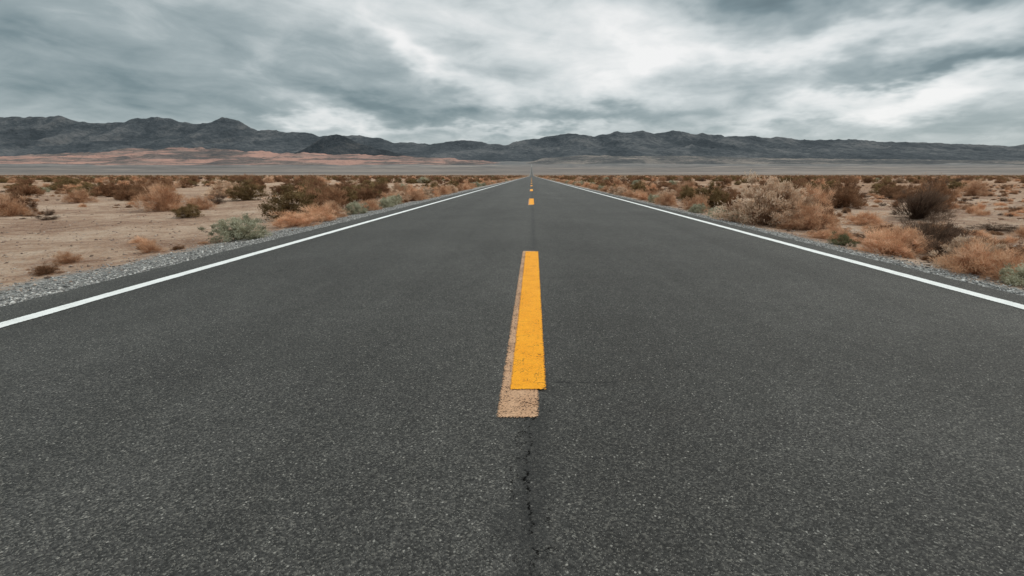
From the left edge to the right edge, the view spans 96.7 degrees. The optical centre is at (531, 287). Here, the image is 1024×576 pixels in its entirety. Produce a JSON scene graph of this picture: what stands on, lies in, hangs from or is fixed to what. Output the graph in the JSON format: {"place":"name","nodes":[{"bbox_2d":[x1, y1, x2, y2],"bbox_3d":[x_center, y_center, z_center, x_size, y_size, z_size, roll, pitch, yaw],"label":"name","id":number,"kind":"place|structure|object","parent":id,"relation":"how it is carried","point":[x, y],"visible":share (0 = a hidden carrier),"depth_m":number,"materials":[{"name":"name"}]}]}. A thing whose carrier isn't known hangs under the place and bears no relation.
{"place":"outdoors","nodes":[
{"label":"outdoors","id":0,"kind":"place"},
{"bbox_2d":[0,147,496,164],"bbox_3d":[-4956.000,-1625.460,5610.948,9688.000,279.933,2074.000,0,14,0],"label":"badland hills","id":1,"kind":"structure","parent":0,"point":[175,156],"depth_m":5337.40,"materials":[{"name":"stone"}]},
{"bbox_2d":[294,134,410,156],"bbox_3d":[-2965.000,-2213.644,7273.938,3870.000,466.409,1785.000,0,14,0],"label":"dark rock hill","id":2,"kind":"structure","parent":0,"point":[336,144],"depth_m":7098.59,"materials":[{"name":"grey stone"}]},
{"bbox_2d":[0,167,1023,575],"bbox_3d":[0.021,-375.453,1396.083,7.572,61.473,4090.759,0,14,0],"label":"asphalt road","id":3,"kind":"structure","parent":0,"point":[716,401],"depth_m":1.80,"materials":[{"name":"grey asphalt"}]},
{"bbox_2d":[0,176,528,327],"bbox_3d":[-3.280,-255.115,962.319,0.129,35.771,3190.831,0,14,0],"label":"white edge line","id":4,"kind":"object","parent":3,"relation":"on","point":[43,313],"visible":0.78,"depth_m":3.97,"materials":[{"name":"paint"}]},
{"bbox_2d":[497,183,545,417],"bbox_3d":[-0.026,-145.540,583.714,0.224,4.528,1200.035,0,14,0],"label":"yellow centre line","id":5,"kind":"object","parent":3,"relation":"on","point":[527,364],"visible":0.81,"depth_m":2.40,"materials":[{"name":"paint"}]},
{"bbox_2d":[532,171,1023,308],"bbox_3d":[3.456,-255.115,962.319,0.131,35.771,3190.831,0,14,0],"label":"white edge line","id":6,"kind":"object","parent":3,"relation":"on","point":[1010,303],"visible":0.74,"depth_m":4.52,"materials":[{"name":"paint"}]},
{"bbox_2d":[0,161,1023,303],"bbox_3d":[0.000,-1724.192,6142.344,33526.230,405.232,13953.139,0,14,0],"label":"desert ground","id":7,"kind":"structure","parent":0,"point":[33,251],"depth_m":13.97,"materials":[{"name":"beige sand"}]},
{"bbox_2d":[0,191,32,216],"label":"dry orange shrub","id":8,"kind":"object","parent":7,"relation":"on","point":[8,208],"visible":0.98,"depth_m":12.09,"materials":[{"name":"brown plant"}]},
{"bbox_2d":[1,187,38,213],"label":"desert shrub","id":9,"kind":"object","parent":7,"relation":"on","point":[33,206],"visible":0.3,"depth_m":12.70,"materials":[{"name":"brown plant"}]},
{"bbox_2d":[4,180,45,195],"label":"desert shrub","id":10,"kind":"object","parent":7,"relation":"on","point":[30,190],"visible":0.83,"depth_m":22.34,"materials":[{"name":"brown plant"}]},
{"bbox_2d":[34,215,60,220],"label":"dead twig bush","id":11,"kind":"object","parent":7,"relation":"on","point":[45,217],"visible":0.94,"depth_m":11.01,"materials":[{"name":"brown plant"}]},
{"bbox_2d":[60,187,99,203],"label":"dry orange shrub","id":12,"kind":"object","parent":7,"relation":"on","point":[78,196],"visible":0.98,"depth_m":17.25,"materials":[{"name":"brown plant"}]},
{"bbox_2d":[87,178,118,196],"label":"desert shrub","id":13,"kind":"object","parent":7,"relation":"on","point":[103,189],"visible":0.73,"depth_m":21.30,"materials":[{"name":"brown plant"}]},
{"bbox_2d":[88,182,120,190],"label":"creosote bush","id":14,"kind":"object","parent":7,"relation":"on","point":[98,183],"visible":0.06,"depth_m":23.23,"materials":[{"name":"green plant"}]},
{"bbox_2d":[110,180,145,197],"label":"desert shrub","id":15,"kind":"object","parent":7,"relation":"on","point":[130,187],"visible":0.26,"depth_m":19.61,"materials":[{"name":"brown plant"}]},
{"bbox_2d":[112,185,146,200],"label":"desert shrub","id":16,"kind":"object","parent":7,"relation":"on","point":[126,195],"visible":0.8,"depth_m":18.49,"materials":[{"name":"brown plant"}]},
{"bbox_2d":[131,237,156,246],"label":"dry grass tuft","id":17,"kind":"object","parent":7,"relation":"on","point":[143,242],"visible":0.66,"depth_m":6.61,"materials":[{"name":"brown plant"}]},
{"bbox_2d":[136,239,167,253],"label":"dry grass tuft","id":18,"kind":"object","parent":7,"relation":"on","point":[153,248],"visible":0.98,"depth_m":6.13,"materials":[{"name":"brown plant"}]},
{"bbox_2d":[122,178,190,211],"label":"dry orange shrub","id":19,"kind":"object","parent":7,"relation":"on","point":[165,203],"visible":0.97,"depth_m":13.32,"materials":[{"name":"brown plant"}]},
{"bbox_2d":[141,183,181,209],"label":"desert shrub","id":20,"kind":"object","parent":7,"relation":"on","point":[157,198],"visible":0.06,"depth_m":13.80,"materials":[{"name":"brown plant"}]},
{"bbox_2d":[171,202,203,217],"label":"creosote bush","id":21,"kind":"object","parent":7,"relation":"on","point":[187,211],"visible":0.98,"depth_m":11.30,"materials":[{"name":"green plant"}]},
{"bbox_2d":[180,195,218,209],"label":"dry orange shrub","id":22,"kind":"object","parent":7,"relation":"on","point":[202,202],"visible":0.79,"depth_m":13.95,"materials":[{"name":"brown plant"}]},
{"bbox_2d":[205,190,227,204],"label":"dead twig bush","id":23,"kind":"object","parent":7,"relation":"on","point":[216,200],"visible":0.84,"depth_m":16.51,"materials":[{"name":"brown plant"}]},
{"bbox_2d":[197,213,272,242],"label":"saltbush","id":24,"kind":"object","parent":7,"relation":"on","point":[240,231],"visible":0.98,"depth_m":7.12,"materials":[{"name":"green plant"}]},
{"bbox_2d":[222,177,268,200],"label":"creosote bush","id":25,"kind":"object","parent":7,"relation":"on","point":[245,190],"visible":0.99,"depth_m":18.68,"materials":[{"name":"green plant"}]},
{"bbox_2d":[257,180,318,220],"bbox_3d":[-5.715,-2.054,10.733,1.351,1.002,1.288,7,16,27],"label":"creosote bush","id":26,"kind":"object","parent":7,"relation":"on","point":[286,206],"visible":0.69,"depth_m":10.60,"materials":[{"name":"brown plant"}]},
{"bbox_2d":[265,210,324,228],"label":"dry orange shrub","id":27,"kind":"object","parent":7,"relation":"on","point":[303,221],"visible":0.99,"depth_m":9.03,"materials":[{"name":"orange plant"}]},
{"bbox_2d":[303,186,330,201],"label":"creosote bush","id":28,"kind":"object","parent":7,"relation":"on","point":[317,191],"visible":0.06,"depth_m":14.77,"materials":[{"name":"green plant"}]},
{"bbox_2d":[301,175,334,196],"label":"desert shrub","id":29,"kind":"object","parent":7,"relation":"on","point":[313,186],"visible":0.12,"depth_m":16.07,"materials":[{"name":"brown plant"}]},
{"bbox_2d":[298,204,341,222],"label":"dry orange shrub","id":30,"kind":"object","parent":7,"relation":"on","point":[326,214],"visible":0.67,"depth_m":10.10,"materials":[{"name":"brown plant"}]},
{"bbox_2d":[301,176,350,207],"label":"desert shrub","id":31,"kind":"object","parent":7,"relation":"on","point":[335,194],"visible":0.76,"depth_m":13.90,"materials":[{"name":"brown plant"}]},
{"bbox_2d":[314,199,349,217],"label":"dry orange shrub","id":32,"kind":"object","parent":7,"relation":"on","point":[332,203],"visible":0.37,"depth_m":11.24,"materials":[{"name":"brown plant"}]},
{"bbox_2d":[329,178,353,191],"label":"desert shrub","id":33,"kind":"object","parent":7,"relation":"on","point":[338,186],"visible":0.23,"depth_m":21.75,"materials":[{"name":"brown plant"}]},
{"bbox_2d":[344,200,368,214],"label":"saltbush","id":34,"kind":"object","parent":7,"relation":"on","point":[356,208],"visible":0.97,"depth_m":12.05,"materials":[{"name":"green plant"}]},
{"bbox_2d":[350,178,382,197],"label":"creosote bush","id":35,"kind":"object","parent":7,"relation":"on","point":[373,185],"visible":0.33,"depth_m":20.69,"materials":[{"name":"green plant"}]},
{"bbox_2d":[358,199,381,210],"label":"dry orange shrub","id":36,"kind":"object","parent":7,"relation":"on","point":[371,205],"visible":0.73,"depth_m":13.35,"materials":[{"name":"brown plant"}]},
{"bbox_2d":[377,197,395,207],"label":"saltbush","id":37,"kind":"object","parent":7,"relation":"on","point":[386,203],"visible":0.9,"depth_m":14.50,"materials":[{"name":"green plant"}]},
{"bbox_2d":[384,195,399,204],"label":"saltbush","id":38,"kind":"object","parent":7,"relation":"on","point":[394,197],"visible":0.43,"depth_m":15.86,"materials":[{"name":"green plant"}]},
{"bbox_2d":[378,192,405,202],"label":"dry orange shrub","id":39,"kind":"object","parent":7,"relation":"on","point":[385,194],"visible":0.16,"depth_m":16.95,"materials":[{"name":"brown plant"}]},
{"bbox_2d":[0,189,1023,306],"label":"shoulder gravel","id":40,"kind":"structure","parent":7,"relation":"on","point":[76,283],"depth_m":5.13,"materials":[{"name":"grey gravel"}]},
{"bbox_2d":[0,183,1023,276],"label":"desert litter plants","id":41,"kind":"object","parent":7,"relation":"on","point":[982,207],"visible":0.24,"depth_m":12.83,"materials":[{"name":"brown plant"}]},
{"bbox_2d":[0,190,1023,293],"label":"desert pebbles","id":42,"kind":"object","parent":7,"relation":"on","point":[47,277],"visible":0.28,"depth_m":7.95,"materials":[{"name":"stone"}]},
{"bbox_2d":[652,191,676,205],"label":"dry orange shrub","id":43,"kind":"object","parent":7,"relation":"on","point":[669,198],"visible":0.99,"depth_m":15.45,"materials":[{"name":"brown plant"}]},
{"bbox_2d":[678,194,708,210],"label":"dry orange shrub","id":44,"kind":"object","parent":7,"relation":"on","point":[698,200],"visible":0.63,"depth_m":13.53,"materials":[{"name":"brown plant"}]},
{"bbox_2d":[687,202,706,213],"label":"saltbush","id":45,"kind":"object","parent":7,"relation":"on","point":[693,209],"visible":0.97,"depth_m":12.36,"materials":[{"name":"green plant"}]},
{"bbox_2d":[696,181,729,208],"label":"creosote bush","id":46,"kind":"object","parent":7,"relation":"on","point":[712,199],"visible":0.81,"depth_m":14.39,"materials":[{"name":"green plant"}]},
{"bbox_2d":[705,205,728,217],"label":"saltbush","id":47,"kind":"object","parent":7,"relation":"on","point":[709,214],"visible":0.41,"depth_m":11.17,"materials":[{"name":"green plant"}]},
{"bbox_2d":[715,180,741,206],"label":"desert shrub","id":48,"kind":"object","parent":7,"relation":"on","point":[729,192],"visible":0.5,"depth_m":14.76,"materials":[{"name":"brown plant"}]},
{"bbox_2d":[729,211,752,222],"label":"saltbush","id":49,"kind":"object","parent":7,"relation":"on","point":[737,216],"visible":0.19,"depth_m":9.95,"materials":[{"name":"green plant"}]},
{"bbox_2d":[707,170,819,226],"bbox_3d":[4.937,-1.927,9.789,1.880,1.255,2.122,-1,14,-4],"label":"dry tan bush","id":50,"kind":"object","parent":7,"relation":"on","point":[769,199],"visible":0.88,"depth_m":9.52,"materials":[{"name":"beige plant"}]},
{"bbox_2d":[758,179,810,218],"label":"dry tan bush","id":51,"kind":"object","parent":7,"relation":"on","point":[801,191],"visible":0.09,"depth_m":10.01,"materials":[{"name":"beige plant"}]},
{"bbox_2d":[775,215,810,230],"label":"dry orange shrub","id":52,"kind":"object","parent":7,"relation":"on","point":[786,226],"visible":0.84,"depth_m":8.88,"materials":[{"name":"brown plant"}]},
{"bbox_2d":[794,174,821,202],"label":"desert shrub","id":53,"kind":"object","parent":7,"relation":"on","point":[803,184],"visible":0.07,"depth_m":12.50,"materials":[{"name":"brown plant"}]},
{"bbox_2d":[787,199,844,230],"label":"dry orange shrub","id":54,"kind":"object","parent":7,"relation":"on","point":[810,218],"visible":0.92,"depth_m":8.71,"materials":[{"name":"brown plant"}]},
{"bbox_2d":[802,180,830,192],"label":"creosote bush","id":55,"kind":"object","parent":7,"relation":"on","point":[812,183],"visible":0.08,"depth_m":19.95,"materials":[{"name":"brown plant"}]},
{"bbox_2d":[801,183,835,213],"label":"dry orange shrub","id":56,"kind":"object","parent":7,"relation":"on","point":[819,194],"visible":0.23,"depth_m":11.27,"materials":[{"name":"brown plant"}]},
{"bbox_2d":[797,194,842,228],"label":"desert shrub","id":57,"kind":"object","parent":7,"relation":"on","point":[828,211],"visible":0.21,"depth_m":8.93,"materials":[{"name":"brown plant"}]},
{"bbox_2d":[804,229,836,239],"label":"dry orange shrub","id":58,"kind":"object","parent":7,"relation":"on","point":[825,235],"visible":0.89,"depth_m":7.47,"materials":[{"name":"orange plant"}]},
{"bbox_2d":[824,224,857,239],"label":"dry orange shrub","id":59,"kind":"object","parent":7,"relation":"on","point":[840,230],"visible":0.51,"depth_m":7.54,"materials":[{"name":"orange plant"}]},
{"bbox_2d":[826,230,859,246],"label":"green shrub","id":60,"kind":"object","parent":7,"relation":"on","point":[844,243],"visible":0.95,"depth_m":6.69,"materials":[{"name":"green plant"}]},
{"bbox_2d":[821,176,868,208],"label":"desert shrub","id":61,"kind":"object","parent":7,"relation":"on","point":[848,196],"visible":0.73,"depth_m":14.84,"materials":[{"name":"brown plant"}]},
{"bbox_2d":[835,176,864,206],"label":"desert shrub","id":62,"kind":"object","parent":7,"relation":"on","point":[853,186],"visible":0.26,"depth_m":15.51,"materials":[{"name":"brown plant"}]},
{"bbox_2d":[843,210,893,225],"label":"dry orange shrub","id":63,"kind":"object","parent":7,"relation":"on","point":[865,221],"visible":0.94,"depth_m":9.76,"materials":[{"name":"orange plant"}]},
{"bbox_2d":[858,222,896,233],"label":"dry orange shrub","id":64,"kind":"object","parent":7,"relation":"on","point":[863,229],"visible":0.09,"depth_m":8.68,"materials":[{"name":"orange plant"}]},
{"bbox_2d":[858,224,899,243],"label":"dry orange shrub","id":65,"kind":"object","parent":7,"relation":"on","point":[869,234],"visible":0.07,"depth_m":7.01,"materials":[{"name":"orange plant"}]},
{"bbox_2d":[862,222,896,236],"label":"desert shrub","id":66,"kind":"object","parent":7,"relation":"on","point":[888,225],"visible":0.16,"depth_m":7.83,"materials":[{"name":"brown plant"}]},
{"bbox_2d":[868,179,902,194],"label":"creosote bush","id":67,"kind":"object","parent":7,"relation":"on","point":[878,186],"visible":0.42,"depth_m":24.51,"materials":[{"name":"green plant"}]},
{"bbox_2d":[848,226,926,256],"bbox_3d":[4.733,-0.605,5.977,0.981,0.448,0.760,-5,15,-19],"label":"dry orange shrub","id":68,"kind":"object","parent":7,"relation":"on","point":[884,246],"visible":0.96,"depth_m":5.91,"materials":[{"name":"brown plant"}]},
{"bbox_2d":[879,179,912,198],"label":"desert shrub","id":69,"kind":"object","parent":7,"relation":"on","point":[888,191],"visible":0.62,"depth_m":21.00,"materials":[{"name":"brown plant"}]},
{"bbox_2d":[892,181,921,200],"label":"desert shrub","id":70,"kind":"object","parent":7,"relation":"on","point":[908,191],"visible":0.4,"depth_m":18.65,"materials":[{"name":"brown plant"}]},
{"bbox_2d":[875,224,948,255],"bbox_3d":[5.130,-0.647,6.133,0.784,0.474,0.754,-7,15,-25],"label":"dry orange shrub","id":71,"kind":"object","parent":7,"relation":"on","point":[920,238],"visible":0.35,"depth_m":6.02,"materials":[{"name":"brown plant"}]},
{"bbox_2d":[890,179,955,221],"bbox_3d":[9.682,-2.158,11.273,1.449,1.099,1.364,13,19,41],"label":"dead twig bush","id":72,"kind":"object","parent":7,"relation":"on","point":[916,213],"visible":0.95,"depth_m":11.14,"materials":[{"name":"brown plant"}]},
{"bbox_2d":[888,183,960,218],"bbox_3d":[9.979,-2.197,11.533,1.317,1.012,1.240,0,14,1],"label":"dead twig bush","id":73,"kind":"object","parent":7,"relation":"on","point":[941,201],"visible":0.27,"depth_m":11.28,"materials":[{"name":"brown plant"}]},
{"bbox_2d":[896,214,962,240],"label":"dead twig bush","id":74,"kind":"object","parent":7,"relation":"on","point":[933,219],"visible":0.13,"depth_m":6.79,"materials":[{"name":"brown plant"}]},
{"bbox_2d":[909,172,957,209],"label":"desert shrub","id":75,"kind":"object","parent":7,"relation":"on","point":[945,190],"visible":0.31,"depth_m":13.82,"materials":[{"name":"brown plant"}]},
{"bbox_2d":[897,213,981,250],"bbox_3d":[5.617,-0.742,6.249,0.868,0.607,0.922,0,14,0],"label":"dead twig bush","id":76,"kind":"object","parent":7,"relation":"on","point":[944,231],"visible":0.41,"depth_m":6.20,"materials":[{"name":"brown plant"}]},
{"bbox_2d":[920,180,958,207],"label":"desert shrub","id":77,"kind":"object","parent":7,"relation":"on","point":[949,203],"visible":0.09,"depth_m":14.58,"materials":[{"name":"brown plant"}]},
{"bbox_2d":[918,221,962,238],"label":"desert shrub","id":78,"kind":"object","parent":7,"relation":"on","point":[938,227],"visible":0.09,"depth_m":7.39,"materials":[{"name":"brown plant"}]},
{"bbox_2d":[915,232,974,258],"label":"dead twig bush","id":79,"kind":"object","parent":7,"relation":"on","point":[938,247],"visible":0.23,"depth_m":5.72,"materials":[{"name":"brown plant"}]},
{"bbox_2d":[927,233,1016,267],"bbox_3d":[4.835,-0.377,4.991,0.705,0.431,0.796,-11,17,-37],"label":"dry tan bush","id":80,"kind":"object","parent":7,"relation":"on","point":[953,244],"visible":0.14,"depth_m":5.11,"materials":[{"name":"beige plant"}]},
{"bbox_2d":[954,178,993,195],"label":"dry orange shrub","id":81,"kind":"object","parent":7,"relation":"on","point":[972,189],"visible":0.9,"depth_m":22.86,"materials":[{"name":"brown plant"}]},
{"bbox_2d":[927,235,1021,277],"bbox_3d":[4.561,-0.304,4.653,0.780,0.448,0.810,7,15,25],"label":"dry orange shrub","id":82,"kind":"object","parent":7,"relation":"on","point":[968,258],"visible":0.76,"depth_m":4.68,"materials":[{"name":"brown plant"}]},
{"bbox_2d":[958,229,1023,262],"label":"desert shrub","id":83,"kind":"object","parent":7,"relation":"on","point":[1010,247],"visible":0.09,"depth_m":5.17,"materials":[{"name":"brown plant"}]},
{"bbox_2d":[964,223,1022,233],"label":"dead twig bush","id":84,"kind":"object","parent":7,"relation":"on","point":[997,227],"visible":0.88,"depth_m":8.89,"materials":[{"name":"brown plant"}]},
{"bbox_2d":[974,248,1023,281],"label":"dry orange shrub","id":85,"kind":"object","parent":7,"relation":"on","point":[1004,257],"visible":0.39,"depth_m":4.44,"materials":[{"name":"brown plant"}]},
{"bbox_2d":[996,260,1023,286],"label":"saltbush","id":86,"kind":"object","parent":7,"relation":"on","point":[1019,275],"visible":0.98,"depth_m":4.19,"materials":[{"name":"green plant"}]},
{"bbox_2d":[0,115,1023,161],"bbox_3d":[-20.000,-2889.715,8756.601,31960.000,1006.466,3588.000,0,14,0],"label":"mountain range","id":87,"kind":"structure","parent":0,"point":[20,136],"depth_m":8834.27,"materials":[{"name":"grey stone"}]},
{"bbox_2d":[0,0,1023,145],"label":"sky","id":88,"kind":"structure","parent":0,"point":[503,72],"materials":[{"name":"grey"}]},
{"bbox_2d":[527,155,1023,164],"bbox_3d":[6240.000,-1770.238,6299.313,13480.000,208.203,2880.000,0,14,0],"label":"foothills","id":89,"kind":"structure","parent":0,"point":[593,159],"depth_m":5704.79,"materials":[{"name":"grey stone"}]}
]}

